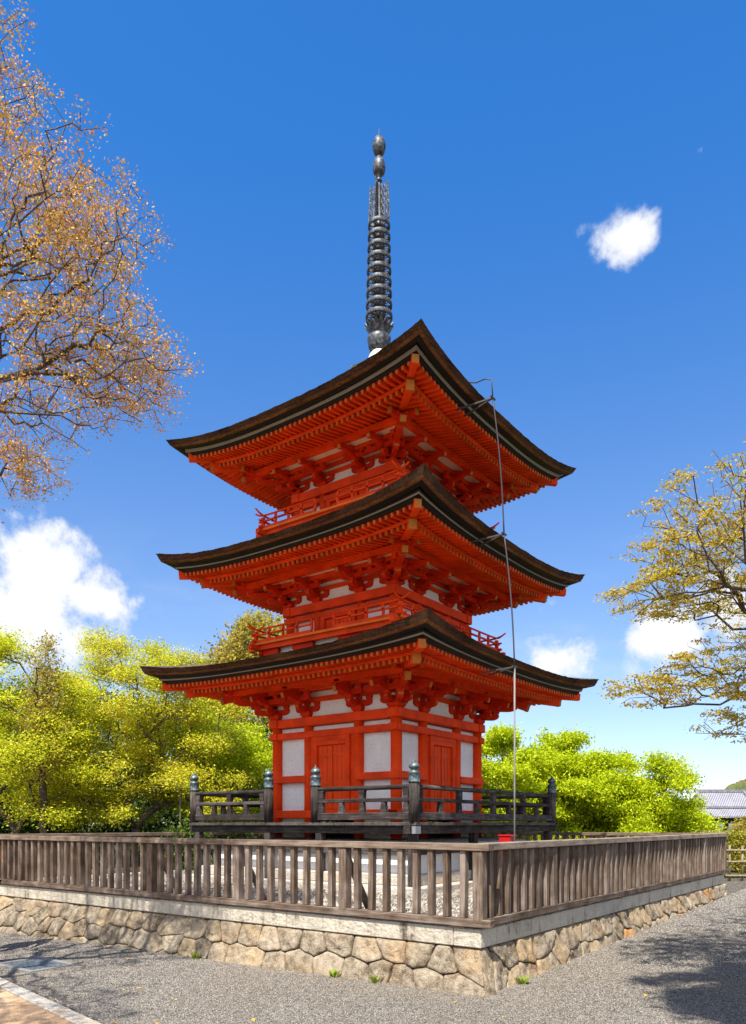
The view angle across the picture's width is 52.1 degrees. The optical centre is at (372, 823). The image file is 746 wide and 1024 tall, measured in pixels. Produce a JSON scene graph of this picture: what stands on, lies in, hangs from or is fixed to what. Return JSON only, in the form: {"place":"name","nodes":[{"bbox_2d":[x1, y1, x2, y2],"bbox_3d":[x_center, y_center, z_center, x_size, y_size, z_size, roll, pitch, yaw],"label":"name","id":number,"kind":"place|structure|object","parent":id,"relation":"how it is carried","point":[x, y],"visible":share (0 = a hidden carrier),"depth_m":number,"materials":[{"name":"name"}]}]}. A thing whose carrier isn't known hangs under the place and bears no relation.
{"place":"outdoors","nodes":[
{"label":"outdoors","id":0,"kind":"place"},
{"bbox_2d":[0,988,72,1023],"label":"path","id":1,"kind":"structure","parent":0,"point":[14,1009],"depth_m":6.72,"materials":[{"name":"beige stone"}]},
{"bbox_2d":[0,825,745,1023],"bbox_3d":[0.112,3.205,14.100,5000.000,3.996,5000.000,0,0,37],"label":"ground","id":2,"kind":"structure","parent":0,"point":[734,884],"depth_m":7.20,"materials":[{"name":"grey gravel"}]},
{"bbox_2d":[0,734,37,833],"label":"evergreen tree","id":3,"kind":"object","parent":2,"relation":"on","point":[6,827],"visible":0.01,"depth_m":24.18,"materials":[{"name":"green plant"}]},
{"bbox_2d":[0,956,76,972],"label":"drain cover","id":4,"kind":"object","parent":2,"relation":"on","point":[33,964],"visible":0.77,"depth_m":9.13,"materials":[{"name":"metal"}]},
{"bbox_2d":[5,630,83,833],"bbox_3d":[-6.878,-1.222,16.003,1.566,5.652,1.481,0,0,-28],"label":"conifer tree","id":5,"kind":"object","parent":2,"relation":"on","point":[43,676],"visible":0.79,"depth_m":15.90,"materials":[{"name":"green plant"}]},
{"bbox_2d":[8,821,91,850],"bbox_3d":[-7.878,0.877,18.408,2.222,1.912,2.181,0,0,-30],"label":"shrub","id":6,"kind":"object","parent":2,"relation":"on","point":[33,830],"visible":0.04,"depth_m":18.20,"materials":[{"name":"green plant"}]},
{"bbox_2d":[0,978,100,1023],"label":"kerb","id":7,"kind":"structure","parent":2,"relation":"on","point":[65,1013],"depth_m":6.97,"materials":[{"name":"stone"}]},
{"bbox_2d":[0,678,101,833],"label":"evergreen tree","id":8,"kind":"object","parent":2,"relation":"on","point":[2,822],"visible":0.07,"depth_m":23.81,"materials":[{"name":"green plant"}]},
{"bbox_2d":[0,621,135,833],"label":"maple tree","id":9,"kind":"object","parent":2,"relation":"on","point":[7,644],"visible":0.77,"depth_m":16.29,"materials":[{"name":"green plant"}]},
{"bbox_2d":[53,826,130,874],"bbox_3d":[-6.318,0.969,16.579,1.921,1.876,1.953,0,0,37],"label":"shrub","id":10,"kind":"object","parent":2,"relation":"on","point":[70,829],"visible":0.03,"depth_m":16.49,"materials":[{"name":"green plant"}]},
{"bbox_2d":[0,0,203,522],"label":"cherry tree","id":11,"kind":"object","parent":2,"relation":"on","point":[57,225],"visible":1,"depth_m":6.98,"materials":[{"name":"orange plant"}]},
{"bbox_2d":[34,682,173,859],"bbox_3d":[-8.968,-1.481,25.748,5.694,6.784,5.403,0,0,37],"label":"evergreen tree","id":12,"kind":"object","parent":2,"relation":"on","point":[106,826],"visible":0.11,"depth_m":24.91,"materials":[{"name":"green plant"}]},
{"bbox_2d":[1,622,265,860],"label":"maple tree","id":13,"kind":"object","parent":2,"relation":"on","point":[152,717],"visible":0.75,"depth_m":17.46,"materials":[{"name":"green plant"}]},
{"bbox_2d":[99,826,183,872],"bbox_3d":[-5.018,0.914,16.755,2.220,1.732,2.076,0,0,37],"label":"shrub","id":14,"kind":"object","parent":2,"relation":"on","point":[138,853],"visible":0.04,"depth_m":16.46,"materials":[{"name":"green plant"}]},
{"bbox_2d":[158,779,180,837],"bbox_3d":[-4.590,0.291,17.220,0.511,2.618,0.119,0,0,-5],"label":"street lamp","id":15,"kind":"object","parent":2,"relation":"on","point":[179,803],"visible":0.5,"depth_m":17.19,"materials":[{"name":"metal"}]},
{"bbox_2d":[100,700,265,849],"bbox_3d":[-6.325,-1.140,25.721,6.008,6.115,5.139,0,0,-9],"label":"evergreen tree","id":16,"kind":"object","parent":2,"relation":"on","point":[173,816],"visible":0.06,"depth_m":24.57,"materials":[{"name":"green plant"}]},
{"bbox_2d":[160,815,215,870],"bbox_3d":[-4.197,0.825,16.871,1.679,2.093,1.442,0,0,-20],"label":"shrub","id":17,"kind":"object","parent":2,"relation":"on","point":[187,829],"visible":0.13,"depth_m":16.74,"materials":[{"name":"green plant"}]},
{"bbox_2d":[190,952,198,958],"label":"weed","id":18,"kind":"object","parent":2,"relation":"on","point":[195,956],"visible":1,"depth_m":9.29,"materials":[{"name":"green plant"}]},
{"bbox_2d":[141,710,272,837],"bbox_3d":[-3.744,-0.705,19.913,3.910,4.641,3.584,0,0,22],"label":"maple tree","id":19,"kind":"object","parent":2,"relation":"on","point":[258,760],"visible":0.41,"depth_m":19.26,"materials":[{"name":"green plant"}]},
{"bbox_2d":[206,832,255,857],"bbox_3d":[-3.526,0.808,18.040,1.884,1.772,1.521,0,0,-10],"label":"shrub","id":20,"kind":"object","parent":2,"relation":"on","point":[246,835],"visible":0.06,"depth_m":17.90,"materials":[{"name":"green plant"}]},
{"bbox_2d":[192,605,285,743],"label":"camphor tree","id":21,"kind":"object","parent":2,"relation":"on","point":[238,644],"visible":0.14,"depth_m":28.16,"materials":[{"name":"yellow plant"}]},
{"bbox_2d":[164,715,334,837],"bbox_3d":[-3.594,-0.885,24.819,5.857,5.592,5.185,0,0,37],"label":"evergreen tree","id":22,"kind":"object","parent":2,"relation":"on","point":[263,723],"visible":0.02,"depth_m":24.23,"materials":[{"name":"green plant"}]},
{"bbox_2d":[91,870,472,917],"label":"gravel yard","id":23,"kind":"structure","parent":2,"relation":"on","point":[183,872],"depth_m":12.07,"materials":[{"name":"grey gravel"}]},
{"bbox_2d":[140,134,598,895],"bbox_3d":[0.195,-5.910,14.037,6.278,13.900,6.070,0,0,37],"label":"pagoda","id":24,"kind":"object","parent":23,"relation":"on","point":[376,684],"visible":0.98,"depth_m":12.66,"materials":[{"name":"wood"}]},
{"bbox_2d":[498,835,516,841],"bbox_3d":[2.083,0.589,11.862,0.230,0.838,0.225,0,0,37],"label":"fire extinguisher box","id":25,"kind":"object","parent":23,"relation":"on","point":[506,838],"visible":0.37,"depth_m":11.79,"materials":[{"name":"metal"}]},
{"bbox_2d":[499,838,508,841],"bbox_3d":[2.025,0.570,11.784,0.170,0.700,0.029,0,0,37],"label":"door","id":26,"kind":"structure","parent":25,"relation":"in","point":[500,839],"depth_m":11.79,"materials":[{"name":"metal"}]},
{"bbox_2d":[329,968,338,977],"bbox_3d":[-0.405,1.566,8.027,0.162,0.089,0.136,0,0,37],"label":"weed","id":27,"kind":"object","parent":2,"relation":"on","point":[334,973],"visible":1,"depth_m":8.03,"materials":[{"name":"green plant"}]},
{"bbox_2d":[0,869,728,996],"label":"stone retaining wall","id":28,"kind":"structure","parent":2,"relation":"on","point":[482,962],"depth_m":8.86,"materials":[{"name":"beige stone"}]},
{"bbox_2d":[0,832,263,876],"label":"picket fence","id":29,"kind":"object","parent":28,"relation":"on","point":[163,834],"visible":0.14,"depth_m":15.89,"materials":[{"name":"brown wood"}]},
{"bbox_2d":[0,835,494,928],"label":"picket fence","id":30,"kind":"object","parent":28,"relation":"on","point":[24,862],"visible":1,"depth_m":9.01,"materials":[{"name":"brown wood"}]},
{"bbox_2d":[482,832,708,840],"bbox_3d":[2.776,0.591,17.914,9.970,0.811,0.592,0,0,37],"label":"picket fence","id":31,"kind":"object","parent":28,"relation":"on","point":[589,834],"visible":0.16,"depth_m":16.78,"materials":[{"name":"brown wood"}]},
{"bbox_2d":[487,833,727,926],"bbox_3d":[3.838,0.590,11.345,0.595,0.813,9.970,0,0,37],"label":"picket fence","id":32,"kind":"object","parent":28,"relation":"on","point":[527,879],"visible":0.99,"depth_m":9.22,"materials":[{"name":"brown wood"}]},
{"bbox_2d":[370,974,383,982],"bbox_3d":[0.030,1.557,7.689,0.177,0.088,0.122,0,0,-34],"label":"weed","id":33,"kind":"object","parent":2,"relation":"on","point":[374,979],"visible":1,"depth_m":7.65,"materials":[{"name":"green plant"}]},
{"bbox_2d":[515,974,529,983],"bbox_3d":[1.464,1.523,7.461,0.179,0.090,0.117,0,0,-7],"label":"weed","id":34,"kind":"object","parent":2,"relation":"on","point":[522,980],"visible":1,"depth_m":7.48,"materials":[{"name":"green plant"}]},
{"bbox_2d":[482,721,592,839],"bbox_3d":[3.604,-0.239,21.271,4.611,5.292,3.905,0,0,-26],"label":"maple tree","id":35,"kind":"object","parent":2,"relation":"on","point":[530,764],"visible":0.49,"depth_m":20.56,"materials":[{"name":"green plant"}]},
{"bbox_2d":[487,724,670,840],"bbox_3d":[5.707,-0.178,21.686,4.255,5.173,4.378,0,0,-34],"label":"maple tree","id":36,"kind":"object","parent":2,"relation":"on","point":[574,768],"visible":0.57,"depth_m":20.58,"materials":[{"name":"green plant"}]},
{"bbox_2d":[559,747,716,838],"bbox_3d":[7.458,0.091,21.467,4.295,4.636,4.103,0,0,37],"label":"maple tree","id":37,"kind":"object","parent":2,"relation":"on","point":[683,810],"visible":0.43,"depth_m":20.96,"materials":[{"name":"green plant"}]},
{"bbox_2d":[593,437,745,742],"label":"maple tree","id":38,"kind":"object","parent":2,"relation":"on","point":[678,597],"visible":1,"depth_m":7.00,"materials":[{"name":"yellow plant"}]},
{"bbox_2d":[648,794,731,832],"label":"maple tree","id":39,"kind":"object","parent":2,"relation":"on","point":[713,828],"visible":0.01,"depth_m":22.41,"materials":[{"name":"green plant"}]},
{"bbox_2d":[691,828,745,870],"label":"hedge","id":40,"kind":"object","parent":2,"relation":"on","point":[740,836],"visible":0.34,"depth_m":18.67,"materials":[{"name":"green plant"}]},
{"bbox_2d":[692,789,745,831],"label":"temple hall","id":41,"kind":"structure","parent":2,"relation":"on","point":[730,804],"depth_m":117.42,"materials":[{"name":"tile"}]},
{"bbox_2d":[724,815,745,872],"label":"round bush","id":42,"kind":"object","parent":2,"relation":"on","point":[741,821],"visible":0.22,"depth_m":20.46,"materials":[{"name":"green plant"}]},
{"bbox_2d":[725,845,745,880],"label":"bamboo fence","id":43,"kind":"object","parent":2,"relation":"on","point":[729,862],"visible":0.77,"depth_m":17.98,"materials":[{"name":"beige wood"}]},
{"bbox_2d":[0,0,745,824],"label":"sky","id":44,"kind":"structure","parent":0,"point":[566,179],"materials":[{"name":"blue"}]},
{"bbox_2d":[725,779,745,790],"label":"hill","id":45,"kind":"structure","parent":0,"point":[740,784],"depth_m":366.70,"materials":[{"name":"green plant"}]}
]}

